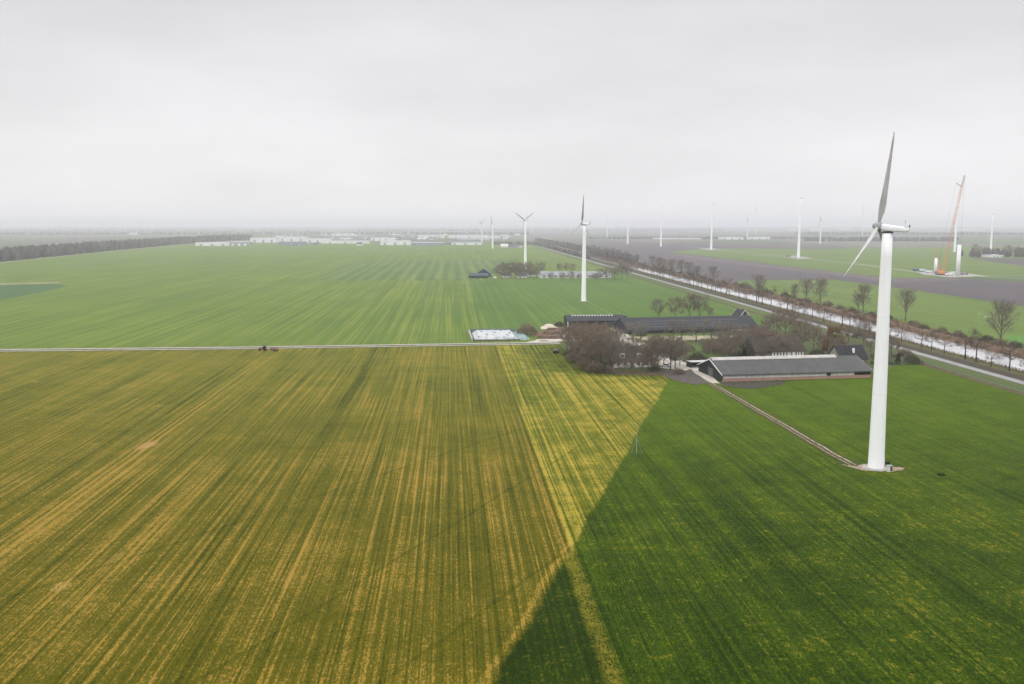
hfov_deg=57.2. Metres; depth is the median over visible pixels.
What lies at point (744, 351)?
conifer
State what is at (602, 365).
bare bush
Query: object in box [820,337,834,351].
oak tree
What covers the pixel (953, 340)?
bank
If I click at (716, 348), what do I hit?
bare tree
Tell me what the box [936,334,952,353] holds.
roadside tree
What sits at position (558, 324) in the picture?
bare bush
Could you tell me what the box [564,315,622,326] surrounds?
open shed
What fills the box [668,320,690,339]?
fruit tree
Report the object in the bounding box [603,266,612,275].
bare tree
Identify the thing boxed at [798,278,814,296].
tall bare tree
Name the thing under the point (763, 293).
roadside tree
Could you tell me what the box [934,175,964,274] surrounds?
crawler crane
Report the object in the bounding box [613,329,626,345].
bare tree
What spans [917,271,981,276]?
site pad
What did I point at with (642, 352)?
bare tree
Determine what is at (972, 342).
roadside tree
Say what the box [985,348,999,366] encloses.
roadside tree
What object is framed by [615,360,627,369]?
bare tree
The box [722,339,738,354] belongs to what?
bare tree
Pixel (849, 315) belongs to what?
roadside tree
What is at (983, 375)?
verge
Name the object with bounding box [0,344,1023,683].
field
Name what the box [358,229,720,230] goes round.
distant wood
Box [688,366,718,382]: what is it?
farm drive
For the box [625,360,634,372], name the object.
bare tree
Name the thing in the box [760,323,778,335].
bare tree
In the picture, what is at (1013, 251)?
bare tree
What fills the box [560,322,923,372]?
farm garden
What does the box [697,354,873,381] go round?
livestock barn
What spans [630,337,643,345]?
bare tree
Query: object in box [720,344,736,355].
bare bush
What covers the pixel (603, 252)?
distant trees
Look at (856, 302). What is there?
tall bare tree
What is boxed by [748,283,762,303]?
roadside tree
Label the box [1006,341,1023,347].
bare bush
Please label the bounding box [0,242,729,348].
field
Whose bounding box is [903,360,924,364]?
hedge
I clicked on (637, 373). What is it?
dirt patch
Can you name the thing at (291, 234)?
factory hall
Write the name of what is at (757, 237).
factory hall
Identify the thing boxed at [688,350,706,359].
bare bush
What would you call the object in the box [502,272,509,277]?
white cottage
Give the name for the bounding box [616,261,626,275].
bare tree
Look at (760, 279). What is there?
tall bare tree
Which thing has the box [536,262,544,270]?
bare tree
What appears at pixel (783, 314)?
bare tree
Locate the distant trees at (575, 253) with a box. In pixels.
[536,242,590,258]
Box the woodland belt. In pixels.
[0,234,252,261]
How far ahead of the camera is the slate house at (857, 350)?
417.51 m
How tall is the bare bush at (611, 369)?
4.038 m
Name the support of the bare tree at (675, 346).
on the farm garden
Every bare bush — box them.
[515,323,537,335]
[554,321,564,326]
[562,349,575,355]
[564,351,579,360]
[570,358,582,364]
[573,358,589,367]
[580,363,592,370]
[585,359,603,372]
[594,363,609,372]
[603,365,615,372]
[649,365,659,370]
[672,367,684,373]
[684,344,695,351]
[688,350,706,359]
[704,339,722,352]
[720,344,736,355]
[730,350,741,356]
[808,348,825,354]
[869,350,889,358]
[898,347,913,355]
[904,354,921,361]
[910,320,920,325]
[918,324,929,328]
[935,326,947,332]
[951,330,965,336]
[980,334,994,340]
[991,337,1005,345]
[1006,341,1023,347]
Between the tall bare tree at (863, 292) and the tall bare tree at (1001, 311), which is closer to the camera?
the tall bare tree at (1001, 311)
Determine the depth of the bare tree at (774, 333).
459.93 m
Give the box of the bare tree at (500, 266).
[495,263,507,277]
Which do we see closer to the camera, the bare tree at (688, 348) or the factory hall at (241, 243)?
the bare tree at (688, 348)
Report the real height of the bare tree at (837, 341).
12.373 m
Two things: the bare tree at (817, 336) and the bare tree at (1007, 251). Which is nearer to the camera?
the bare tree at (817, 336)
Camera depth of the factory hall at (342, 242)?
3061.92 m
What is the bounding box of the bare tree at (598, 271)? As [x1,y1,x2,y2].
[596,268,603,276]
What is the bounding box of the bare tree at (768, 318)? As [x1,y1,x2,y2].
[762,314,775,324]
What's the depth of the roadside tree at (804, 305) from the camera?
635.35 m
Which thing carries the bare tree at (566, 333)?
on the farm garden
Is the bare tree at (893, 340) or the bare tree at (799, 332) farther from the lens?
the bare tree at (799, 332)
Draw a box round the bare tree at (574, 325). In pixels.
[565,320,585,345]
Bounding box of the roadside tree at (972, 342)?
[965,330,989,361]
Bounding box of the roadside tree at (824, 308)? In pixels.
[815,300,831,321]
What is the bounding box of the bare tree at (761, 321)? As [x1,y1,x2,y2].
[759,320,769,330]
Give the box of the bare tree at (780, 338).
[773,335,786,346]
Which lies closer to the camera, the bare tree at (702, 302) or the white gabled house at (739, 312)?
the white gabled house at (739, 312)
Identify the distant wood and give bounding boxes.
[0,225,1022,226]
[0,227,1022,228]
[0,229,316,231]
[0,231,528,234]
[4,227,393,228]
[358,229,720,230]
[493,241,568,244]
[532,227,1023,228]
[587,236,833,238]
[795,232,1023,234]
[804,236,958,240]
[961,247,1023,256]
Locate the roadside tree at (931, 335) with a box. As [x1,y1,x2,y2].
[925,330,938,350]
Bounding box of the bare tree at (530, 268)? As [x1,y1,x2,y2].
[525,263,534,272]
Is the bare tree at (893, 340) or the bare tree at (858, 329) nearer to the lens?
the bare tree at (893, 340)
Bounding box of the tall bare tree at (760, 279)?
[751,272,767,297]
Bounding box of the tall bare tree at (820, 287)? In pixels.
[810,277,828,302]
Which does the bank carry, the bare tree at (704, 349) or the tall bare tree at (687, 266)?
the tall bare tree at (687, 266)
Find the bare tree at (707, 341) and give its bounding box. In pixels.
[702,338,715,353]
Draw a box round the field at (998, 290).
[608,249,1023,305]
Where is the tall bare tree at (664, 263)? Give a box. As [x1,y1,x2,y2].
[660,258,667,266]
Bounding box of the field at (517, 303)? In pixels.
[469,271,801,341]
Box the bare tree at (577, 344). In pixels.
[568,326,602,359]
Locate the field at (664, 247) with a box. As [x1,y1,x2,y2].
[589,242,772,251]
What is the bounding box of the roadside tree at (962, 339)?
[954,329,977,358]
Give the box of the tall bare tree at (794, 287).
[790,284,799,295]
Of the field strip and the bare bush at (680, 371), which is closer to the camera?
the bare bush at (680, 371)
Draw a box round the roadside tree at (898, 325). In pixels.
[892,317,911,342]
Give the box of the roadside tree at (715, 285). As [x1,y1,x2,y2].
[711,279,720,292]
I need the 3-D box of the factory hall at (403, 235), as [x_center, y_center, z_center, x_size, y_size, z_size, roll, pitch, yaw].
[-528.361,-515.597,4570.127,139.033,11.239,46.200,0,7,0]
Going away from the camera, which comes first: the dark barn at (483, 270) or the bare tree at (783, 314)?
the bare tree at (783, 314)
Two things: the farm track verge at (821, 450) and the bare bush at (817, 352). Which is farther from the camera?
the bare bush at (817, 352)
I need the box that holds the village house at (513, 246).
[508,245,518,247]
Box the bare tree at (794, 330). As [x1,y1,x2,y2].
[783,327,801,339]
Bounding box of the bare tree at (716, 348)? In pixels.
[711,342,723,355]
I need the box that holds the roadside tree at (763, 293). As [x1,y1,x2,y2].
[754,285,768,304]
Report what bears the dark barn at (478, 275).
on the field at (190, 295)
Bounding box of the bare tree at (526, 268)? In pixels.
[521,263,530,272]
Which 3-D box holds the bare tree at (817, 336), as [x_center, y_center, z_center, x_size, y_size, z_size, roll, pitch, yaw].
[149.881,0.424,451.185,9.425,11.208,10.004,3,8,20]
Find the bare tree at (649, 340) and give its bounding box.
[635,333,669,369]
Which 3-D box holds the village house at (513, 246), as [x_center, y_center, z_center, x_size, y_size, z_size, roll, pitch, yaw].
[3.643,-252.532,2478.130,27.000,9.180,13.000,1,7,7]
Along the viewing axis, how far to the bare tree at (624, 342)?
453.19 m
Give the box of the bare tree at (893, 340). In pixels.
[888,334,902,357]
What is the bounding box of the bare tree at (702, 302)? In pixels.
[688,292,709,315]
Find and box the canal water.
[567,250,1023,370]
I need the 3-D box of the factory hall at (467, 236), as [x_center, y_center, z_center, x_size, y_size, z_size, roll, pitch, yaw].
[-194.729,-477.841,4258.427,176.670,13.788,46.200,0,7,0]
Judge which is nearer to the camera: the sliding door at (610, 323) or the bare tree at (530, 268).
the sliding door at (610, 323)
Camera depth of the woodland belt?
2123.95 m
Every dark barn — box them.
[469,273,487,277]
[477,268,490,276]
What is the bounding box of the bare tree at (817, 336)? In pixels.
[814,334,832,349]
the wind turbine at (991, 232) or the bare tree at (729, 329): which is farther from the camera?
the wind turbine at (991, 232)
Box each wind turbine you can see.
[491,219,494,248]
[516,212,533,269]
[580,195,589,300]
[627,208,629,243]
[660,206,662,245]
[710,204,713,249]
[797,197,803,257]
[844,132,910,470]
[953,207,959,251]
[990,213,995,248]
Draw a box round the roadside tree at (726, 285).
[720,278,733,295]
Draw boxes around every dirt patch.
[600,371,663,374]
[663,370,708,384]
[719,380,786,388]
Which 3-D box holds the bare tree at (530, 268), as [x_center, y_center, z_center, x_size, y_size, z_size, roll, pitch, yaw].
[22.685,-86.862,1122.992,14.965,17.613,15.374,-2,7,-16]
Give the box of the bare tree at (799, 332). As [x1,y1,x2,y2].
[794,330,808,342]
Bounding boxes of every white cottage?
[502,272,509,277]
[516,272,526,277]
[527,271,535,276]
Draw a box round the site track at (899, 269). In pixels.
[758,255,1017,278]
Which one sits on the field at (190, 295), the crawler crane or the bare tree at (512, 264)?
the bare tree at (512, 264)
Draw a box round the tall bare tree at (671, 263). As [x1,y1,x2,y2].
[667,259,676,272]
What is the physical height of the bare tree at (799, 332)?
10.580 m
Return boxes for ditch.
[0,343,549,350]
[533,246,1023,395]
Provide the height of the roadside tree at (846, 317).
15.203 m
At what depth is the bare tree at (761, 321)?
523.74 m
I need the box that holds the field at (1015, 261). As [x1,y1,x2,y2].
[964,257,1023,265]
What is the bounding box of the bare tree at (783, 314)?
[774,307,797,334]
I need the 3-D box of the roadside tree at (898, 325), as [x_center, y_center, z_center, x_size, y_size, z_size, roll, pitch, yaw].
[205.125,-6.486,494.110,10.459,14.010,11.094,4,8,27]
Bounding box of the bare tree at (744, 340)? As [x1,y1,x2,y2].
[738,332,757,352]
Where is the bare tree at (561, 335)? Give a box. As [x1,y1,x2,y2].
[557,323,570,343]
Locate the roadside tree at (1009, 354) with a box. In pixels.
[997,340,1023,370]
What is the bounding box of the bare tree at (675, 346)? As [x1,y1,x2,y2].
[656,332,686,369]
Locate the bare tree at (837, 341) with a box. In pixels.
[827,336,847,350]
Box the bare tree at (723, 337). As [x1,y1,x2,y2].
[715,336,731,348]
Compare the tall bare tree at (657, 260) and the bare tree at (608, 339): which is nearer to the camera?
the bare tree at (608, 339)
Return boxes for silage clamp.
[469,329,529,340]
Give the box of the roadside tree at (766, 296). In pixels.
[764,286,778,306]
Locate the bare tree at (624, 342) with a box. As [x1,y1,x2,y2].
[623,335,637,345]
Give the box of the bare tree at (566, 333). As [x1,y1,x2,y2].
[561,324,579,349]
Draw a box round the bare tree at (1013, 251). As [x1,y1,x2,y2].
[1012,247,1021,257]
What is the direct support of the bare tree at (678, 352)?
on the farm garden
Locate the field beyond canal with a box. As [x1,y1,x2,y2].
[731,280,1023,348]
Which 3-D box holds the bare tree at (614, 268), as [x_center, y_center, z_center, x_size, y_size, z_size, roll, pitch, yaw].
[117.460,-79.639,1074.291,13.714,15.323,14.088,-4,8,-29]
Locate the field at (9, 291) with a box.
[0,284,67,299]
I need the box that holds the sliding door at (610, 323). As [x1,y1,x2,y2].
[607,321,615,326]
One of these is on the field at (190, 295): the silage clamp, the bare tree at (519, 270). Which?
the bare tree at (519, 270)
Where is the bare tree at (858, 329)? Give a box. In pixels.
[853,322,873,345]
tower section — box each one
[934,257,937,270]
[955,244,960,275]
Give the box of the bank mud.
[540,246,1023,380]
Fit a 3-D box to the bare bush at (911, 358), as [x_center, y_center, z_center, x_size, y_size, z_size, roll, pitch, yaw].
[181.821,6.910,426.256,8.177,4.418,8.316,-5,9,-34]
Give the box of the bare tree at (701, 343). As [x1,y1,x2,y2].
[698,338,708,346]
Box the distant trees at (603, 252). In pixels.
[535,238,637,261]
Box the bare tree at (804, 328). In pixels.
[796,318,812,333]
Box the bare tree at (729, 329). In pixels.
[724,324,741,339]
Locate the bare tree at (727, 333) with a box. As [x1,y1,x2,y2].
[718,328,733,341]
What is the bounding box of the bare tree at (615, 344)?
[597,336,626,365]
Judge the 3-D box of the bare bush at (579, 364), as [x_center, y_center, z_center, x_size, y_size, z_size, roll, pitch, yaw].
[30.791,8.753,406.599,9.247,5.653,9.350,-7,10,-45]
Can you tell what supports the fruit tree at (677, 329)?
on the farm garden
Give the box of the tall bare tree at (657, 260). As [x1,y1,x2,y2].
[654,256,664,266]
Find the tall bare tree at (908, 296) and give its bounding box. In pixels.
[893,288,917,319]
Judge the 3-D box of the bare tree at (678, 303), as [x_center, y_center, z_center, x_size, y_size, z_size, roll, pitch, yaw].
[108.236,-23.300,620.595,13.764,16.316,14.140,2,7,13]
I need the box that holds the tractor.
[258,345,266,350]
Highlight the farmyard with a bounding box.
[529,328,689,370]
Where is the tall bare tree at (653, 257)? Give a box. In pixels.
[648,255,656,266]
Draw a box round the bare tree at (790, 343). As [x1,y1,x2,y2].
[780,338,795,350]
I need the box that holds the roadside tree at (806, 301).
[804,296,819,318]
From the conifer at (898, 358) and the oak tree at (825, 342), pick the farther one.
the oak tree at (825, 342)
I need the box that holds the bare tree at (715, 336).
[710,332,724,342]
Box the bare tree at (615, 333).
[595,327,621,365]
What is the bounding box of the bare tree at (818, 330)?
[803,323,822,349]
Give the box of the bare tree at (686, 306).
[680,293,701,315]
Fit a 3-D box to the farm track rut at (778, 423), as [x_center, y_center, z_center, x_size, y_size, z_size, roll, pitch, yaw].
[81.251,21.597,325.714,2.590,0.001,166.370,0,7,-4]
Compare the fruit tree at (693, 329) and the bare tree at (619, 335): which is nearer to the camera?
the bare tree at (619, 335)
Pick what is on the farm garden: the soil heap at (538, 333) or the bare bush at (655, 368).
the bare bush at (655, 368)
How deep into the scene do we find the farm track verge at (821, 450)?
288.55 m
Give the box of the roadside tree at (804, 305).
[798,298,810,315]
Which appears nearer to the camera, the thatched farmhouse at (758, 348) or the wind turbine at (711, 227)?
the thatched farmhouse at (758, 348)
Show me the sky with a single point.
(113, 112)
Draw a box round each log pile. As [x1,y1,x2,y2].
[537,335,560,338]
[542,331,565,334]
[546,327,564,330]
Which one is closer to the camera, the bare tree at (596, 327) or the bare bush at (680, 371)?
the bare bush at (680, 371)
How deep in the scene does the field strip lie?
991.81 m
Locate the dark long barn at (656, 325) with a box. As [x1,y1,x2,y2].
[613,315,757,333]
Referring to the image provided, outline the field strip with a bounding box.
[0,282,59,284]
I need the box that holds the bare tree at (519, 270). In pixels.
[514,262,525,277]
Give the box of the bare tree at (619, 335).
[605,326,622,345]
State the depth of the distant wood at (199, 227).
13776.09 m
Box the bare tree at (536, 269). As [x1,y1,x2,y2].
[533,266,541,277]
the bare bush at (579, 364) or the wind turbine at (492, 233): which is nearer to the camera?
the bare bush at (579, 364)
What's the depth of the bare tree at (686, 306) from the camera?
622.42 m
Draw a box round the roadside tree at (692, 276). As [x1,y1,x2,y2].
[688,269,698,286]
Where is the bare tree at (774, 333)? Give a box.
[769,329,784,335]
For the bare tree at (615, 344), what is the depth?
396.44 m
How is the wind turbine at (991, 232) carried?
on the green field middle at (909, 259)
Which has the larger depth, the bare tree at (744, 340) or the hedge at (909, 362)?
the bare tree at (744, 340)
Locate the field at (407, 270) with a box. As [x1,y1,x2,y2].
[322,260,511,279]
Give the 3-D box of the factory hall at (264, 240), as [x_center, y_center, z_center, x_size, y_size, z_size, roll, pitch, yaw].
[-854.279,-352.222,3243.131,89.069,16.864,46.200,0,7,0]
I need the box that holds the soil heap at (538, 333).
[531,332,544,335]
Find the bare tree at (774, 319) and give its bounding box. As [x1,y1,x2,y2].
[767,305,790,329]
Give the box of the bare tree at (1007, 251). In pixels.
[1002,246,1011,253]
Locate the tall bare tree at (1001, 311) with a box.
[986,299,1020,345]
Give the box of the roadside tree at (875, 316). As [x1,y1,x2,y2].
[871,311,892,327]
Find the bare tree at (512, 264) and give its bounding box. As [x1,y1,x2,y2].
[505,262,516,274]
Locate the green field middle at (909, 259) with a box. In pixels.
[671,247,1023,277]
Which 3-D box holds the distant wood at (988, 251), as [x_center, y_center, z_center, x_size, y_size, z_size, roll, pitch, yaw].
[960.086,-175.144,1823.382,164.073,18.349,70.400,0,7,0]
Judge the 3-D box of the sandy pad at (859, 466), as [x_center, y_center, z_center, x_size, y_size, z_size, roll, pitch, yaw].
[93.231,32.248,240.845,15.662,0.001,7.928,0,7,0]
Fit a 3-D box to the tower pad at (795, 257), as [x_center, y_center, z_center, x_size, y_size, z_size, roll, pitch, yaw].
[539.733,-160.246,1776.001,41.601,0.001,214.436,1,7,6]
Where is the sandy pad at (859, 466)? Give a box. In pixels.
[842,464,903,471]
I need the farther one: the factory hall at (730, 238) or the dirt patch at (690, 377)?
the factory hall at (730, 238)
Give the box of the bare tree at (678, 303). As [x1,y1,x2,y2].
[667,297,685,313]
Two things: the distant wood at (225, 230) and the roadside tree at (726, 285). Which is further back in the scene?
the distant wood at (225, 230)
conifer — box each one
[740,348,747,356]
[894,353,900,361]
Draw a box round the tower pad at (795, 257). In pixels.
[784,256,808,258]
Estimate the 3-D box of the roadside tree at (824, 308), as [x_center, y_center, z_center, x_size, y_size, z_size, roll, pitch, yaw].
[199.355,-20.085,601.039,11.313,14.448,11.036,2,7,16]
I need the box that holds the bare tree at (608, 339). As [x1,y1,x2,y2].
[581,330,616,363]
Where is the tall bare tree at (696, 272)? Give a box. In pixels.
[692,265,701,275]
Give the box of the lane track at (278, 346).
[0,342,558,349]
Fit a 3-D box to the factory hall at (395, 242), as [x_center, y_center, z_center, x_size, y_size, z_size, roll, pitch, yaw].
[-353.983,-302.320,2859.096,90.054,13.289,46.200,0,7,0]
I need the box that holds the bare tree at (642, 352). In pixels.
[638,345,659,371]
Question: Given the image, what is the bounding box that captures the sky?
[0,0,1023,225]
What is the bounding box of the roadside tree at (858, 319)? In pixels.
[852,310,868,330]
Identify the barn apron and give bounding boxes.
[634,335,731,339]
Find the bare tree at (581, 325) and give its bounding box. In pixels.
[571,324,592,348]
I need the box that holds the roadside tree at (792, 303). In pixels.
[786,298,797,310]
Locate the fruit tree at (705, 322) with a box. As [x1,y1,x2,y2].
[702,318,725,337]
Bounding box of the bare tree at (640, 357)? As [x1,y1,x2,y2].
[632,355,649,369]
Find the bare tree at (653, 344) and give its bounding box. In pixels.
[644,336,673,369]
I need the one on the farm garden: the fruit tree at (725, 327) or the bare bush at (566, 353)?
the fruit tree at (725, 327)
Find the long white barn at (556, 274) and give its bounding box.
[538,271,611,277]
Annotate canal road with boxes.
[538,246,1023,384]
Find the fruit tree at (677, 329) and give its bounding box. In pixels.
[663,320,680,336]
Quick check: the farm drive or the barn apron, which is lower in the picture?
the farm drive
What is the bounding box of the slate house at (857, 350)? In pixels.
[827,345,868,363]
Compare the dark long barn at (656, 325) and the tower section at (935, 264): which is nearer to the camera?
the dark long barn at (656, 325)
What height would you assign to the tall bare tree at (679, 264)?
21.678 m
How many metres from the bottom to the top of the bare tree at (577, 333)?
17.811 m
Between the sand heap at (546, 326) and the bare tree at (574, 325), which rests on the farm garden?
the bare tree at (574, 325)
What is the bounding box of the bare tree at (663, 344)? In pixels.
[654,334,673,363]
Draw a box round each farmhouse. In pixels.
[607,343,652,367]
[740,333,806,355]
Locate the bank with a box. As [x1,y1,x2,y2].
[555,246,1023,358]
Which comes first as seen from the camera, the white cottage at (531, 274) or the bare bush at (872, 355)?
the bare bush at (872, 355)
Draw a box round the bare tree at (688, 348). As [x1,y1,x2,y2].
[669,342,691,365]
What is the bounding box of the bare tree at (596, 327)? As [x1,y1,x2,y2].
[581,322,606,356]
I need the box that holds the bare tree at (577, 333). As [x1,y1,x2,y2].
[565,324,586,354]
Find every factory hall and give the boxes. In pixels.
[195,242,229,245]
[230,242,252,245]
[250,238,278,242]
[278,237,307,240]
[279,242,306,245]
[281,234,302,235]
[306,238,331,242]
[322,241,369,243]
[324,236,374,238]
[332,233,353,234]
[371,237,389,240]
[380,240,410,244]
[389,235,417,236]
[411,242,443,245]
[418,235,443,237]
[449,235,488,237]
[449,242,481,244]
[457,239,485,240]
[489,236,499,238]
[653,238,701,238]
[718,237,742,239]
[746,237,769,238]
[981,254,1002,257]
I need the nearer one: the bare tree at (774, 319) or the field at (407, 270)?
the bare tree at (774, 319)
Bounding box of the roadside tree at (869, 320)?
[860,311,876,332]
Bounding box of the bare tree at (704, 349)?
[702,344,711,357]
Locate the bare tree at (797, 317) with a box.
[789,313,803,333]
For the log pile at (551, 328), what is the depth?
548.96 m
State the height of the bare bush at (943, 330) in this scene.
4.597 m
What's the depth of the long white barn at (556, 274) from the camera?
1095.38 m
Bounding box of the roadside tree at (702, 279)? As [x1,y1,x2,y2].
[697,273,707,288]
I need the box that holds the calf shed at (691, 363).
[686,360,704,367]
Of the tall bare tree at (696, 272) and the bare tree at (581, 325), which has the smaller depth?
the bare tree at (581, 325)
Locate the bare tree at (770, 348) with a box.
[762,335,781,353]
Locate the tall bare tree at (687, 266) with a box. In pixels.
[684,261,693,275]
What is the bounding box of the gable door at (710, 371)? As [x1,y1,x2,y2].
[708,367,712,376]
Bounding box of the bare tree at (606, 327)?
[595,321,616,354]
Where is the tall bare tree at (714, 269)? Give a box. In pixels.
[707,265,720,280]
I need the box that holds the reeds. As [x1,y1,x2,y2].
[591,258,1023,372]
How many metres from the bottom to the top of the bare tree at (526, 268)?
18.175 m
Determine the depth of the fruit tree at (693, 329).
498.23 m
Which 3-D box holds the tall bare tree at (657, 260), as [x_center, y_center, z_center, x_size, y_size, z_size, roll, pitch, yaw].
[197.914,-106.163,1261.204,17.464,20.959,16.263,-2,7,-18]
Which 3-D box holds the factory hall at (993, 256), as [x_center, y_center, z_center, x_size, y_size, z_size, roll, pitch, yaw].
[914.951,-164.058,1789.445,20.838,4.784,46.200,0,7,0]
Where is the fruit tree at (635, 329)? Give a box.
[632,322,649,336]
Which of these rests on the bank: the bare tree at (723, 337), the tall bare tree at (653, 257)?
the tall bare tree at (653, 257)
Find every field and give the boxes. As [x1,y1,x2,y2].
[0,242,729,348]
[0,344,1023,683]
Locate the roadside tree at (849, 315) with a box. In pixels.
[839,306,858,328]
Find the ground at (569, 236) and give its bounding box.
[0,226,1023,391]
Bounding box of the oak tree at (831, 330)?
[823,324,847,344]
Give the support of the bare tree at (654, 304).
on the field at (517, 303)
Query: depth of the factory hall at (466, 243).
2863.34 m
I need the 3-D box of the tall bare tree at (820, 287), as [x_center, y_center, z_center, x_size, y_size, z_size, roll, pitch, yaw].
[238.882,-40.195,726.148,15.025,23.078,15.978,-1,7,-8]
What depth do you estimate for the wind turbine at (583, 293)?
758.24 m
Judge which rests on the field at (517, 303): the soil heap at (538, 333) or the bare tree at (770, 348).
the soil heap at (538, 333)
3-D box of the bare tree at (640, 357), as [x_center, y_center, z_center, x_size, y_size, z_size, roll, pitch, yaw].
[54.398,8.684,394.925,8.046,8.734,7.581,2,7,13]
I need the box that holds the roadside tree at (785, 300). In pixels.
[781,289,795,309]
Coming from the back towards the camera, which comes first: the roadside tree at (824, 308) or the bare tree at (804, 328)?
the roadside tree at (824, 308)
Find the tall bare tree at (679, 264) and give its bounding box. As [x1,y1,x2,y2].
[677,259,685,272]
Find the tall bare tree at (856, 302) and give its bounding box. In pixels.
[850,293,865,307]
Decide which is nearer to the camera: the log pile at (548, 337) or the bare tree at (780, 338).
the bare tree at (780, 338)
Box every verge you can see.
[0,244,184,262]
[535,246,1023,389]
[689,369,858,464]
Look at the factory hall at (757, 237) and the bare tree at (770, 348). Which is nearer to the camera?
the bare tree at (770, 348)
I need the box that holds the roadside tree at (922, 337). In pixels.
[916,331,928,347]
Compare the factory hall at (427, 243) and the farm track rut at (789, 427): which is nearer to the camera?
the farm track rut at (789, 427)
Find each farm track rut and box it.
[690,369,850,464]
[713,383,855,464]
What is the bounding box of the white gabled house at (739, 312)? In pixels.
[731,307,748,315]
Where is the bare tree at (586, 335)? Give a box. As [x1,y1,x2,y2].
[574,329,606,362]
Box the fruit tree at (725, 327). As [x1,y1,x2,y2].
[716,321,736,339]
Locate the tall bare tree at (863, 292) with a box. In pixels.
[853,281,872,311]
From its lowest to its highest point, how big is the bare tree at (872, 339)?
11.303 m
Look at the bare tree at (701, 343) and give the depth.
460.48 m
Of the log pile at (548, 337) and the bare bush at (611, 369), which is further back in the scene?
the log pile at (548, 337)
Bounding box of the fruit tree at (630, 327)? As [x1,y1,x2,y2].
[625,321,643,336]
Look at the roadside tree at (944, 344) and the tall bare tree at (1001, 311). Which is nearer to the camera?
the roadside tree at (944, 344)
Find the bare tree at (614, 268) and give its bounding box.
[609,266,619,278]
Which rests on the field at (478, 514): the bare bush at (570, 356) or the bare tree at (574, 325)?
the bare bush at (570, 356)
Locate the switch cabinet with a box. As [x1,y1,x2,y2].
[886,465,892,471]
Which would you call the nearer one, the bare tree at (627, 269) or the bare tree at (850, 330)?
the bare tree at (850, 330)
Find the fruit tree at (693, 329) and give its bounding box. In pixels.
[686,322,707,341]
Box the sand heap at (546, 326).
[541,324,554,328]
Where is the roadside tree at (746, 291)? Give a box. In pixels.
[741,284,751,300]
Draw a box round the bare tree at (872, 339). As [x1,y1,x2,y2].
[861,331,875,351]
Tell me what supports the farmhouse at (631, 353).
on the farm garden
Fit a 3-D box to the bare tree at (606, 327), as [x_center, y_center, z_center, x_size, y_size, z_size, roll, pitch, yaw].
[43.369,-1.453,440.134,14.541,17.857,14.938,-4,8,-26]
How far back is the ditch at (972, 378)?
436.84 m
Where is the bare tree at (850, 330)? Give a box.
[842,325,855,342]
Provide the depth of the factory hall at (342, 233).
5331.95 m
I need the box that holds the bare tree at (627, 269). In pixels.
[621,264,633,277]
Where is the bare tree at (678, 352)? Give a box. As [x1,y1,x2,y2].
[662,338,689,368]
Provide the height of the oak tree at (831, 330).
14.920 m
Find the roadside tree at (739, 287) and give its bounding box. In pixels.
[733,282,744,292]
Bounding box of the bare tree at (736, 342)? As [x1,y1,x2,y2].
[730,330,746,349]
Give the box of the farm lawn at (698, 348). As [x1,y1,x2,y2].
[686,342,741,356]
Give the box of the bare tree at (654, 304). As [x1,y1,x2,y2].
[648,298,666,315]
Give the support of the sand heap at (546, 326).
on the field at (517, 303)
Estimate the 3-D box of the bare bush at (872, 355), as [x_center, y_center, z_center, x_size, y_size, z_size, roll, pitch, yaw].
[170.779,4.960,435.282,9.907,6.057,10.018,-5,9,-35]
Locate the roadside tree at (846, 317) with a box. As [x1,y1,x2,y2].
[832,307,851,324]
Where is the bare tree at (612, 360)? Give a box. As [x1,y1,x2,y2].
[603,350,619,368]

